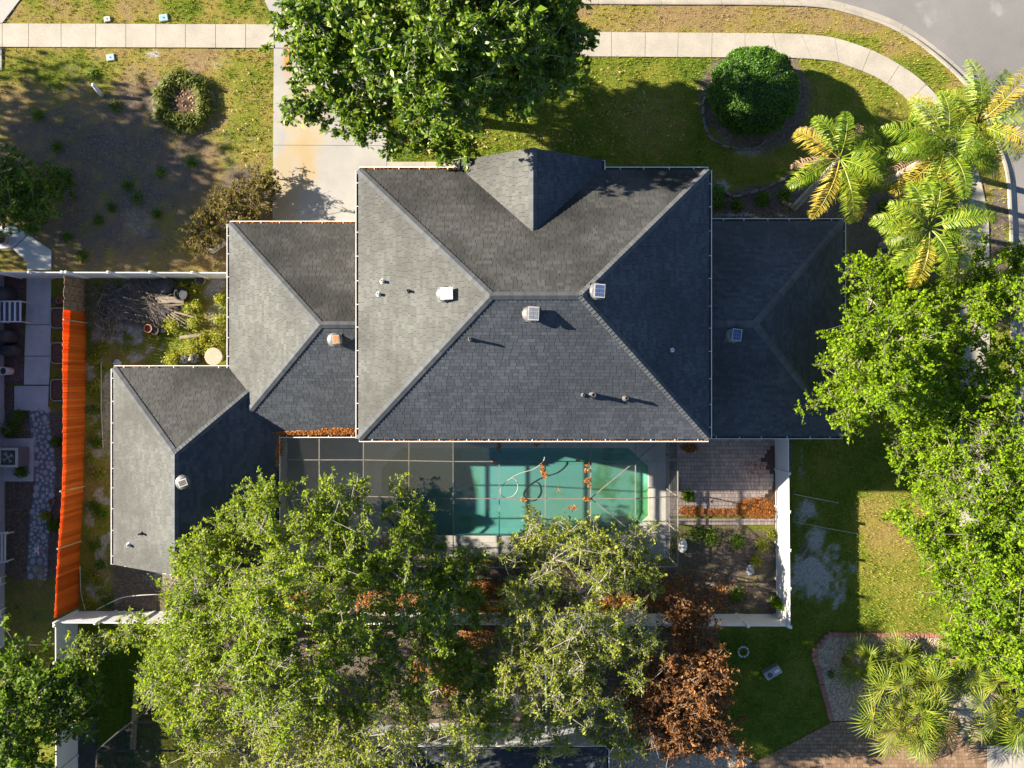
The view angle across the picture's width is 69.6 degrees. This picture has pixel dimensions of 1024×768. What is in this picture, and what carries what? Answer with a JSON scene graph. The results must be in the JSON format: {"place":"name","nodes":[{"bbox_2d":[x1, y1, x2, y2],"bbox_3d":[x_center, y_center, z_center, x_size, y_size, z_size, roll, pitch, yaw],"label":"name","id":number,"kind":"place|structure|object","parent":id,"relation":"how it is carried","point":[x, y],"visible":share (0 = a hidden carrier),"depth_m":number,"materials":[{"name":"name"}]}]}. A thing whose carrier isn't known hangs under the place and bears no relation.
{"place":"outdoors","nodes":[
{"label":"outdoors","id":0,"kind":"place"},
{"bbox_2d":[0,367,13,374],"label":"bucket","id":1,"kind":"object","parent":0,"point":[6,371],"visible":1,"depth_m":36.48,"materials":[{"name":"white plastic"}]},
{"bbox_2d":[0,0,19,70],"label":"driveway","id":2,"kind":"structure","parent":0,"point":[7,7],"depth_m":36.97,"materials":[{"name":"concrete"}]},
{"bbox_2d":[0,226,51,409],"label":"path","id":3,"kind":"structure","parent":0,"point":[33,253],"depth_m":36.97,"materials":[{"name":"concrete"}]},
{"bbox_2d":[27,407,55,580],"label":"stone path","id":4,"kind":"structure","parent":0,"point":[44,460],"depth_m":37.00,"materials":[{"name":"stone"}]},
{"bbox_2d":[29,563,46,587],"bbox_3d":[-23.705,9.537,36.852,1.012,0.172,1.291,0,90,0],"label":"driftwood","id":5,"kind":"object","parent":4,"relation":"on","point":[41,572],"visible":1,"depth_m":36.83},
{"bbox_2d":[37,510,52,520],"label":"bed plant","id":6,"kind":"object","parent":4,"relation":"on","point":[45,515],"visible":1,"depth_m":36.69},
{"bbox_2d":[265,0,386,220],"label":"driveway","id":7,"kind":"structure","parent":0,"point":[316,174],"depth_m":36.97,"materials":[{"name":"concrete"}]},
{"bbox_2d":[387,162,457,166],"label":"walkway","id":8,"kind":"structure","parent":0,"point":[414,164],"depth_m":36.97,"materials":[{"name":"concrete"}]},
{"bbox_2d":[0,23,989,736],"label":"sidewalk","id":9,"kind":"structure","parent":0,"point":[818,47],"depth_m":36.97,"materials":[{"name":"concrete"}]},
{"bbox_2d":[0,0,1014,767],"bbox_3d":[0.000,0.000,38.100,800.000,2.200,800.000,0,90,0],"label":"ground","id":10,"kind":"structure","parent":0,"point":[812,576],"depth_m":37.03,"materials":[{"name":"plant"}]},
{"bbox_2d":[0,271,4,647],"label":"house","id":11,"kind":"structure","parent":10,"relation":"on","point":[2,508],"depth_m":36.86,"materials":[{"name":"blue paint"}]},
{"bbox_2d":[0,531,13,562],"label":"bench","id":12,"kind":"object","parent":10,"relation":"on","point":[5,534],"visible":1,"depth_m":36.53,"materials":[{"name":"white plastic"}]},
{"bbox_2d":[0,419,20,437],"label":"bed plant","id":13,"kind":"object","parent":10,"relation":"on","point":[11,429],"visible":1,"depth_m":36.75,"materials":[{"name":"green plant"}]},
{"bbox_2d":[4,276,24,409],"bbox_3d":[-25.450,-2.059,37.000,1.866,0.058,6.692,0,90,0],"label":"paved strip","id":14,"kind":"object","parent":10,"relation":"on","point":[15,363],"visible":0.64,"depth_m":36.98,"materials":[{"name":"concrete"}]},
{"bbox_2d":[0,287,18,300],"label":"covered grill","id":15,"kind":"object","parent":14,"relation":"on","point":[8,294],"visible":0.88,"depth_m":36.34,"materials":[{"name":"fabric"}]},
{"bbox_2d":[0,330,19,343],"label":"covered grill","id":16,"kind":"object","parent":14,"relation":"on","point":[9,337],"visible":1,"depth_m":36.34,"materials":[{"name":"fabric"}]},
{"bbox_2d":[0,345,23,355],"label":"covered grill","id":17,"kind":"object","parent":14,"relation":"on","point":[11,350],"visible":1,"depth_m":36.39,"materials":[{"name":"fabric"}]},
{"bbox_2d":[0,301,29,322],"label":"lounge chair","id":18,"kind":"object","parent":14,"relation":"on","point":[10,311],"visible":1,"depth_m":36.29,"materials":[{"name":"white plastic"}]},
{"bbox_2d":[4,438,34,480],"bbox_3d":[-24.790,3.813,36.995,1.577,0.110,2.156,0,90,0],"label":"equipment pad","id":19,"kind":"object","parent":10,"relation":"on","point":[17,442],"visible":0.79,"depth_m":36.94,"materials":[{"name":"concrete"}]},
{"bbox_2d":[0,447,28,466],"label":"air conditioner","id":20,"kind":"object","parent":19,"relation":"on","point":[14,456],"visible":1,"depth_m":36.06,"materials":[{"name":"metal"}]},
{"bbox_2d":[11,409,28,423],"bbox_3d":[-24.620,1.595,36.665,0.750,0.696,0.781,0,90,0],"label":"bed plant","id":21,"kind":"object","parent":10,"relation":"on","point":[18,414],"visible":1,"depth_m":36.71,"materials":[{"name":"green plant"}]},
{"bbox_2d":[12,466,29,478],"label":"bed plant","id":22,"kind":"object","parent":10,"relation":"on","point":[19,471],"visible":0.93,"depth_m":36.68,"materials":[{"name":"green plant"}]},
{"bbox_2d":[0,143,77,237],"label":"shrub","id":23,"kind":"object","parent":10,"relation":"on","point":[19,191],"visible":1,"depth_m":35.03,"materials":[{"name":"green plant"}]},
{"bbox_2d":[0,271,84,278],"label":"vinyl fence","id":24,"kind":"object","parent":10,"relation":"on","point":[32,274],"visible":0.96,"depth_m":35.82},
{"bbox_2d":[44,518,59,532],"bbox_3d":[-23.016,7.084,36.682,0.789,0.685,0.744,0,90,0],"label":"bed plant","id":25,"kind":"object","parent":10,"relation":"on","point":[50,526],"visible":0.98,"depth_m":36.70,"materials":[{"name":"green plant"}]},
{"bbox_2d":[0,613,108,767],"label":"laurel tree","id":26,"kind":"object","parent":10,"relation":"on","point":[52,689],"visible":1,"depth_m":32.03,"materials":[{"name":"green plant"}]},
{"bbox_2d":[49,436,62,446],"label":"bed plant","id":27,"kind":"object","parent":10,"relation":"on","point":[55,442],"visible":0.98,"depth_m":36.69,"materials":[{"name":"green plant"}]},
{"bbox_2d":[50,342,67,363],"bbox_3d":[-22.554,-1.544,36.878,1.048,0.245,1.079,0,90,0],"label":"planter","id":28,"kind":"object","parent":10,"relation":"on","point":[56,354],"visible":0.56,"depth_m":36.84,"materials":[{"name":"concrete"}]},
{"bbox_2d":[50,308,71,327],"bbox_3d":[-22.554,-3.298,36.878,1.048,0.245,1.047,0,90,0],"label":"planter","id":29,"kind":"object","parent":10,"relation":"on","point":[56,318],"visible":0.56,"depth_m":36.84,"materials":[{"name":"concrete"}]},
{"bbox_2d":[50,379,72,400],"bbox_3d":[-22.554,0.306,36.878,1.048,0.245,1.111,0,90,0],"label":"planter","id":30,"kind":"object","parent":10,"relation":"on","point":[56,389],"visible":0.55,"depth_m":36.84,"materials":[{"name":"concrete"}]},
{"bbox_2d":[53,623,78,767],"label":"vinyl fence","id":31,"kind":"object","parent":10,"relation":"on","point":[66,756],"visible":0.37,"depth_m":35.97,"materials":[{"name":"plastic"}]},
{"bbox_2d":[54,276,87,617],"bbox_3d":[-21.555,2.999,36.120,0.252,1.962,16.416,2,90,0],"label":"board fence","id":32,"kind":"object","parent":10,"relation":"on","point":[68,559],"visible":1,"depth_m":36.07,"materials":[{"name":"brown wood"}]},
{"bbox_2d":[78,715,97,767],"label":"paved strip","id":33,"kind":"object","parent":10,"relation":"on","point":[84,758],"visible":0.67,"depth_m":36.97,"materials":[{"name":"concrete"}]},
{"bbox_2d":[60,614,135,675],"bbox_3d":[-19.245,12.313,35.354,3.755,3.370,2.519,-15,90,0],"label":"oak tree","id":34,"kind":"object","parent":10,"relation":"on","point":[95,645],"visible":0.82,"depth_m":34.26,"materials":[{"name":"green plant"}]},
{"bbox_2d":[100,358,103,447],"bbox_3d":[-20.624,0.965,36.980,0.112,0.059,4.504,-1,90,0],"label":"drain pipe","id":35,"kind":"object","parent":10,"relation":"on","point":[101,399],"visible":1,"depth_m":36.97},
{"bbox_2d":[84,278,134,342],"bbox_3d":[-20.151,-3.775,36.718,2.764,0.656,3.728,0,90,0],"label":"brush pile","id":36,"kind":"object","parent":10,"relation":"on","point":[103,314],"visible":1,"depth_m":36.78,"materials":[{"name":"wood"}]},
{"bbox_2d":[28,68,197,265],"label":"weeds","id":37,"kind":"object","parent":10,"relation":"on","point":[159,172],"visible":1,"depth_m":36.93,"materials":[{"name":"green plant"}]},
{"bbox_2d":[82,332,158,609],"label":"weeds","id":38,"kind":"object","parent":10,"relation":"on","point":[100,562],"visible":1,"depth_m":36.89,"materials":[{"name":"green plant"}]},
{"bbox_2d":[130,688,139,749],"bbox_3d":[-18.934,16.811,36.945,0.225,0.210,3.077,4,90,0],"label":"fence","id":39,"kind":"object","parent":10,"relation":"on","point":[133,737],"visible":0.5,"depth_m":36.84,"materials":[{"name":"grey wood"}]},
{"bbox_2d":[102,279,179,333],"bbox_3d":[-18.538,-3.894,36.778,4.123,0.648,2.761,0,90,0],"label":"brush pile","id":40,"kind":"object","parent":10,"relation":"on","point":[132,306],"visible":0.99,"depth_m":36.78,"materials":[{"name":"wood"}]},
{"bbox_2d":[64,271,226,278],"bbox_3d":[-17.277,-5.333,36.083,8.169,2.035,0.141,0,90,0],"label":"vinyl fence","id":41,"kind":"object","parent":10,"relation":"on","point":[149,274],"visible":0.86,"depth_m":35.80,"materials":[{"name":"plastic"}]},
{"bbox_2d":[154,278,176,293],"bbox_3d":[-17.350,-4.946,36.725,1.180,0.545,0.860,0,90,0],"label":"tarpaulin","id":42,"kind":"object","parent":10,"relation":"on","point":[165,285],"visible":0.98,"depth_m":36.60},
{"bbox_2d":[174,287,189,300],"bbox_3d":[-16.441,-4.472,36.750,0.678,0.500,0.668,0,90,0],"label":"barrel","id":43,"kind":"object","parent":10,"relation":"on","point":[182,294],"visible":1,"depth_m":36.58,"materials":[{"name":"black plastic"}]},
{"bbox_2d":[149,65,216,137],"bbox_3d":[-16.462,-14.171,36.814,3.564,0.412,3.831,0,90,0],"label":"ring bed","id":44,"kind":"object","parent":10,"relation":"on","point":[177,80],"visible":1,"depth_m":36.76,"materials":[{"name":"green plant"}]},
{"bbox_2d":[161,281,226,364],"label":"weeds","id":45,"kind":"object","parent":10,"relation":"on","point":[220,299],"visible":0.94,"depth_m":36.77,"materials":[{"name":"plant"}]},
{"bbox_2d":[188,353,202,363],"bbox_3d":[-15.856,-1.282,36.860,0.777,0.390,0.533,0,90,0],"label":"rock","id":46,"kind":"object","parent":10,"relation":"on","point":[196,358],"visible":1,"depth_m":36.74,"materials":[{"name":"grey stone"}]},
{"bbox_2d":[95,702,311,767],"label":"pool cage","id":47,"kind":"object","parent":10,"relation":"on","point":[119,732],"visible":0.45,"depth_m":34.37,"materials":[{"name":"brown metal"}]},
{"bbox_2d":[205,348,223,364],"bbox_3d":[-14.704,-1.351,36.624,0.880,0.752,0.880,0,90,0],"label":"table","id":48,"kind":"object","parent":10,"relation":"on","point":[213,356],"visible":0.95,"depth_m":36.25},
{"bbox_2d":[204,239,226,253],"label":"stone block","id":49,"kind":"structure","parent":10,"relation":"on","point":[212,251],"depth_m":36.64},
{"bbox_2d":[175,156,283,265],"bbox_3d":[-13.780,-8.414,36.112,6.656,1.933,3.314,-36,90,0],"label":"hedge","id":50,"kind":"object","parent":10,"relation":"on","point":[255,189],"visible":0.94,"depth_m":35.98,"materials":[{"name":"green plant"}]},
{"bbox_2d":[106,466,419,767],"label":"oak tree","id":51,"kind":"object","parent":10,"relation":"on","point":[249,610],"visible":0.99,"depth_m":29.92,"materials":[{"name":"green plant"}]},
{"bbox_2d":[156,681,513,767],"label":"oak tree","id":52,"kind":"object","parent":10,"relation":"on","point":[341,757],"visible":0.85,"depth_m":30.00,"materials":[{"name":"green plant"}]},
{"bbox_2d":[53,610,790,627],"bbox_3d":[-4.311,11.502,36.083,35.195,2.035,0.125,0,90,0],"label":"vinyl fence","id":53,"kind":"object","parent":10,"relation":"on","point":[735,619],"visible":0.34,"depth_m":35.99,"materials":[{"name":"plastic"}]},
{"bbox_2d":[255,0,600,171],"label":"magnolia tree","id":54,"kind":"object","parent":10,"relation":"on","point":[424,59],"visible":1,"depth_m":28.40,"materials":[{"name":"green plant"}]},
{"bbox_2d":[349,472,519,750],"bbox_3d":[-3.208,9.926,33.258,7.280,7.775,11.994,0,90,0],"label":"oak tree","id":55,"kind":"object","parent":10,"relation":"on","point":[445,644],"visible":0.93,"depth_m":31.44,"materials":[{"name":"green plant"}]},
{"bbox_2d":[284,438,668,556],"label":"pool deck","id":56,"kind":"structure","parent":10,"relation":"on","point":[330,448],"depth_m":36.97,"materials":[{"name":"concrete"}]},
{"bbox_2d":[286,438,677,567],"bbox_3d":[-1.385,5.179,35.233,18.247,3.475,6.662,0,90,0],"label":"pool cage","id":57,"kind":"object","parent":56,"relation":"on","point":[545,498],"visible":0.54,"depth_m":33.84,"materials":[{"name":"metal"}]},
{"bbox_2d":[376,442,591,547],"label":"leaf clumps","id":58,"kind":"object","parent":57,"relation":"on","point":[545,473],"visible":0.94,"depth_m":33.46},
{"bbox_2d":[374,442,655,541],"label":"swimming pool","id":59,"kind":"structure","parent":56,"relation":"in","point":[471,480],"depth_m":37.58,"materials":[{"name":"liquid"}]},
{"bbox_2d":[111,147,845,574],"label":"house","id":60,"kind":"structure","parent":10,"relation":"on","point":[533,295],"depth_m":30.79,"materials":[{"name":"grey"}]},
{"bbox_2d":[275,435,283,469],"bbox_3d":[-10.774,2.922,34.132,0.382,0.255,2.126,5,90,0],"label":"leaf drift","id":61,"kind":"object","parent":60,"relation":"on","point":[278,449],"visible":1,"depth_m":34.10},
{"bbox_2d":[273,428,355,436],"bbox_3d":[-8.981,2.208,33.984,4.160,0.269,0.461,0,90,0],"label":"leaf drift","id":62,"kind":"object","parent":60,"relation":"on","point":[337,431],"visible":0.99,"depth_m":33.98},
{"bbox_2d":[115,166,704,440],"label":"gutter leaves","id":63,"kind":"object","parent":60,"relation":"on","point":[404,439],"visible":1,"depth_m":31.00,"materials":[{"name":"orange plant"}]},
{"bbox_2d":[348,722,608,767],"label":"house","id":64,"kind":"structure","parent":10,"relation":"on","point":[521,757],"depth_m":34.17,"materials":[{"name":"grey paint"}]},
{"bbox_2d":[418,731,442,743],"bbox_3d":[-4.118,17.022,35.500,1.500,1.200,0.080,0,90,0],"label":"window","id":65,"kind":"structure","parent":64,"relation":"in","point":[434,735],"depth_m":35.36,"materials":[{"name":"white glass"}]},
{"bbox_2d":[493,694,521,714],"bbox_3d":[-0.241,16.119,37.000,1.448,0.100,1.030,0,90,0],"label":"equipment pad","id":66,"kind":"object","parent":10,"relation":"on","point":[514,699],"visible":0.14,"depth_m":36.95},
{"bbox_2d":[269,569,749,755],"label":"leaf litter","id":67,"kind":"object","parent":10,"relation":"on","point":[491,592],"visible":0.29,"depth_m":36.97,"materials":[{"name":"plant"}]},
{"bbox_2d":[170,60,913,167],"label":"fallen leaves","id":68,"kind":"object","parent":10,"relation":"on","point":[484,123],"visible":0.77,"depth_m":36.97,"materials":[{"name":"beige plant"}]},
{"bbox_2d":[470,504,667,767],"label":"oak tree","id":69,"kind":"object","parent":10,"relation":"on","point":[520,602],"visible":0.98,"depth_m":32.30,"materials":[{"name":"green plant"}]},
{"bbox_2d":[605,586,755,767],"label":"dead tree","id":70,"kind":"object","parent":10,"relation":"on","point":[700,696],"visible":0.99,"depth_m":33.09,"materials":[{"name":"brown plant"}]},
{"bbox_2d":[609,738,752,767],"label":"gravel bed","id":71,"kind":"object","parent":10,"relation":"on","point":[654,760],"visible":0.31,"depth_m":36.98,"materials":[{"name":"gravel"}]},
{"bbox_2d":[678,538,686,552],"bbox_3d":[8.561,8.093,36.850,0.419,0.300,0.765,0,90,0],"label":"white bag","id":72,"kind":"object","parent":10,"relation":"on","point":[682,546],"visible":1,"depth_m":36.79,"materials":[{"name":"plastic"}]},
{"bbox_2d":[712,196,724,210],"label":"bed plant","id":73,"kind":"object","parent":10,"relation":"on","point":[716,204],"visible":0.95,"depth_m":36.76,"materials":[{"name":"green plant"}]},
{"bbox_2d":[712,183,725,198],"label":"shrub","id":74,"kind":"object","parent":10,"relation":"on","point":[718,189],"visible":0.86,"depth_m":36.53,"materials":[{"name":"green plant"}]},
{"bbox_2d":[670,439,774,524],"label":"patio","id":75,"kind":"structure","parent":10,"relation":"on","point":[712,473],"depth_m":36.97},
{"bbox_2d":[680,489,694,502],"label":"weed clump","id":76,"kind":"object","parent":75,"relation":"on","point":[686,495],"visible":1,"depth_m":36.74,"materials":[{"name":"green plant"}]},
{"bbox_2d":[676,443,775,519],"bbox_3d":[10.852,4.892,36.903,5.230,0.208,3.885,0,90,0],"label":"leaf pile","id":77,"kind":"object","parent":75,"relation":"on","point":[762,511],"visible":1,"depth_m":36.92,"materials":[{"name":"plant"}]},
{"bbox_2d":[683,522,778,606],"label":"weeds","id":78,"kind":"object","parent":10,"relation":"on","point":[755,559],"visible":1,"depth_m":36.84,"materials":[{"name":"green plant"}]},
{"bbox_2d":[702,97,766,150],"bbox_3d":[10.791,-12.694,36.970,3.840,0.100,1.623,35,90,0],"label":"stone edging","id":79,"kind":"object","parent":10,"relation":"on","point":[719,142],"visible":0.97,"depth_m":36.93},
{"bbox_2d":[729,199,742,211],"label":"bed plant","id":80,"kind":"object","parent":10,"relation":"on","point":[737,204],"visible":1,"depth_m":36.75,"materials":[{"name":"green plant"}]},
{"bbox_2d":[469,0,1019,424],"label":"kerb","id":81,"kind":"structure","parent":10,"relation":"on","point":[957,71],"depth_m":36.98,"materials":[{"name":"concrete"}]},
{"bbox_2d":[705,45,800,135],"bbox_3d":[11.728,-14.271,35.750,4.600,2.383,4.370,0,90,0],"label":"round shrub","id":82,"kind":"object","parent":10,"relation":"on","point":[752,90],"visible":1,"depth_m":35.05,"materials":[{"name":"green plant"}]},
{"bbox_2d":[723,172,791,197],"bbox_3d":[12.232,-9.917,36.970,3.867,0.100,0.814,-10,90,0],"label":"stone edging","id":83,"kind":"object","parent":10,"relation":"on","point":[760,190],"visible":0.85,"depth_m":36.93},
{"bbox_2d":[753,191,770,207],"bbox_3d":[12.541,-9.278,36.770,0.878,0.509,0.922,0,90,0],"label":"bed plant","id":84,"kind":"object","parent":10,"relation":"on","point":[763,198],"visible":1,"depth_m":36.78,"materials":[{"name":"green plant"}]},
{"bbox_2d":[762,663,781,679],"bbox_3d":[12.998,14.382,36.782,0.850,0.455,0.420,-30,90,0],"label":"utility box","id":85,"kind":"object","parent":10,"relation":"on","point":[773,670],"visible":1,"depth_m":36.59,"materials":[{"name":"white plastic"}]},
{"bbox_2d":[768,594,784,611],"bbox_3d":[13.218,10.872,36.318,0.766,1.404,0.658,-23,90,0],"label":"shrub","id":86,"kind":"object","parent":10,"relation":"on","point":[776,602],"visible":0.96,"depth_m":36.38,"materials":[{"name":"green plant"}]},
{"bbox_2d":[774,439,791,628],"bbox_3d":[13.264,7.030,36.083,0.125,2.035,9.295,-1,90,0],"label":"vinyl fence","id":87,"kind":"object","parent":10,"relation":"on","point":[782,542],"visible":0.93,"depth_m":35.98,"materials":[{"name":"plastic"}]},
{"bbox_2d":[776,186,791,202],"bbox_3d":[13.668,-9.495,36.767,0.792,0.550,0.874,33,90,0],"label":"bed plant","id":88,"kind":"object","parent":10,"relation":"on","point":[786,193],"visible":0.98,"depth_m":36.76,"materials":[{"name":"green plant"}]},
{"bbox_2d":[785,111,891,224],"bbox_3d":[13.918,-9.072,33.574,4.512,6.904,4.588,0,90,0],"label":"palm tree","id":89,"kind":"object","parent":10,"relation":"on","point":[855,164],"visible":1,"depth_m":30.80,"materials":[{"name":"green plant"}]},
{"bbox_2d":[877,198,893,214],"bbox_3d":[18.652,-8.828,36.758,0.840,0.518,0.909,0,90,0],"label":"bed plant","id":90,"kind":"object","parent":10,"relation":"on","point":[883,204],"visible":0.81,"depth_m":36.78,"materials":[{"name":"green plant"}]},
{"bbox_2d":[811,632,960,721],"bbox_3d":[18.466,13.168,36.970,8.232,0.144,3.904,-31,90,0],"label":"brick edging","id":91,"kind":"object","parent":10,"relation":"on","point":[844,634],"visible":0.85,"depth_m":36.91,"materials":[{"name":"brick"}]},
{"bbox_2d":[794,246,1000,466],"bbox_3d":[16.610,-1.475,32.678,8.115,8.975,9.317,24,90,0],"label":"elm tree","id":92,"kind":"object","parent":10,"relation":"on","point":[856,390],"visible":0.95,"depth_m":30.56,"materials":[{"name":"green plant"}]},
{"bbox_2d":[812,636,998,729],"bbox_3d":[19.755,15.025,37.020,9.395,0.080,4.697,0,90,0],"label":"gravel bed","id":93,"kind":"object","parent":10,"relation":"on","point":[829,653],"visible":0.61,"depth_m":36.98,"materials":[{"name":"gravel"}]},
{"bbox_2d":[831,632,885,689],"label":"fan palm","id":94,"kind":"object","parent":93,"relation":"on","point":[871,655],"visible":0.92,"depth_m":36.13,"materials":[{"name":"green plant"}]},
{"bbox_2d":[876,628,922,681],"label":"fan palm","id":95,"kind":"object","parent":93,"relation":"on","point":[908,663],"visible":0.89,"depth_m":36.17,"materials":[{"name":"green plant"}]},
{"bbox_2d":[846,660,968,767],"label":"fan palm","id":96,"kind":"object","parent":93,"relation":"on","point":[932,716],"visible":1,"depth_m":34.77,"materials":[{"name":"green plant"}]},
{"bbox_2d":[896,651,961,705],"bbox_3d":[20.377,14.584,36.067,3.295,1.583,3.005,14,90,0],"label":"fan palm","id":97,"kind":"object","parent":93,"relation":"on","point":[919,685],"visible":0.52,"depth_m":35.94,"materials":[{"name":"green plant"}]},
{"bbox_2d":[932,626,976,675],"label":"fan palm","id":98,"kind":"object","parent":93,"relation":"on","point":[965,663],"visible":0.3,"depth_m":36.11,"materials":[{"name":"green plant"}]},
{"bbox_2d":[936,646,995,700],"bbox_3d":[22.640,14.051,36.051,3.006,1.567,2.923,-18,90,0],"label":"fan palm","id":99,"kind":"object","parent":93,"relation":"on","point":[975,677],"visible":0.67,"depth_m":35.99,"materials":[{"name":"green plant"}]},
{"bbox_2d":[958,661,1023,762],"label":"fan palm","id":100,"kind":"object","parent":93,"relation":"on","point":[1009,712],"visible":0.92,"depth_m":34.61,"materials":[{"name":"green plant"}]},
{"bbox_2d":[869,174,998,287],"bbox_3d":[17.595,-6.386,33.293,4.925,7.467,4.637,0,90,0],"label":"palm tree","id":101,"kind":"object","parent":10,"relation":"on","point":[919,229],"visible":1,"depth_m":30.45,"materials":[{"name":"green plant"}]},
{"bbox_2d":[873,90,1001,211],"bbox_3d":[18.006,-9.703,33.144,5.054,7.741,5.212,0,90,0],"label":"palm tree","id":102,"kind":"object","parent":10,"relation":"on","point":[951,166],"visible":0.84,"depth_m":30.33,"materials":[{"name":"green plant"}]},
{"bbox_2d":[878,454,1023,697],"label":"elm tree","id":103,"kind":"object","parent":10,"relation":"on","point":[982,546],"visible":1,"depth_m":30.20,"materials":[{"name":"green plant"}]},
{"bbox_2d":[879,328,1023,500],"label":"elm tree","id":104,"kind":"object","parent":10,"relation":"on","point":[998,393],"visible":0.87,"depth_m":30.63,"materials":[{"name":"green plant"}]},
{"bbox_2d":[908,59,1023,181],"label":"palm tree","id":105,"kind":"object","parent":10,"relation":"on","point":[981,92],"visible":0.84,"depth_m":29.96,"materials":[{"name":"green plant"}]},
{"bbox_2d":[927,228,1023,337],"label":"elm tree","id":106,"kind":"object","parent":10,"relation":"on","point":[988,290],"visible":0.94,"depth_m":31.85,"materials":[{"name":"green plant"}]},
{"bbox_2d":[692,572,722,588],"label":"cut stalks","id":107,"kind":"object","parent":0,"point":[713,583],"visible":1,"depth_m":36.87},
{"bbox_2d":[748,717,1023,767],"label":"driveway","id":108,"kind":"structure","parent":0,"point":[837,744],"depth_m":36.97,"materials":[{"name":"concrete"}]},
{"bbox_2d":[833,0,1023,744],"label":"road","id":109,"kind":"structure","parent":0,"point":[987,36],"depth_m":37.14,"materials":[{"name":"asphalt"}]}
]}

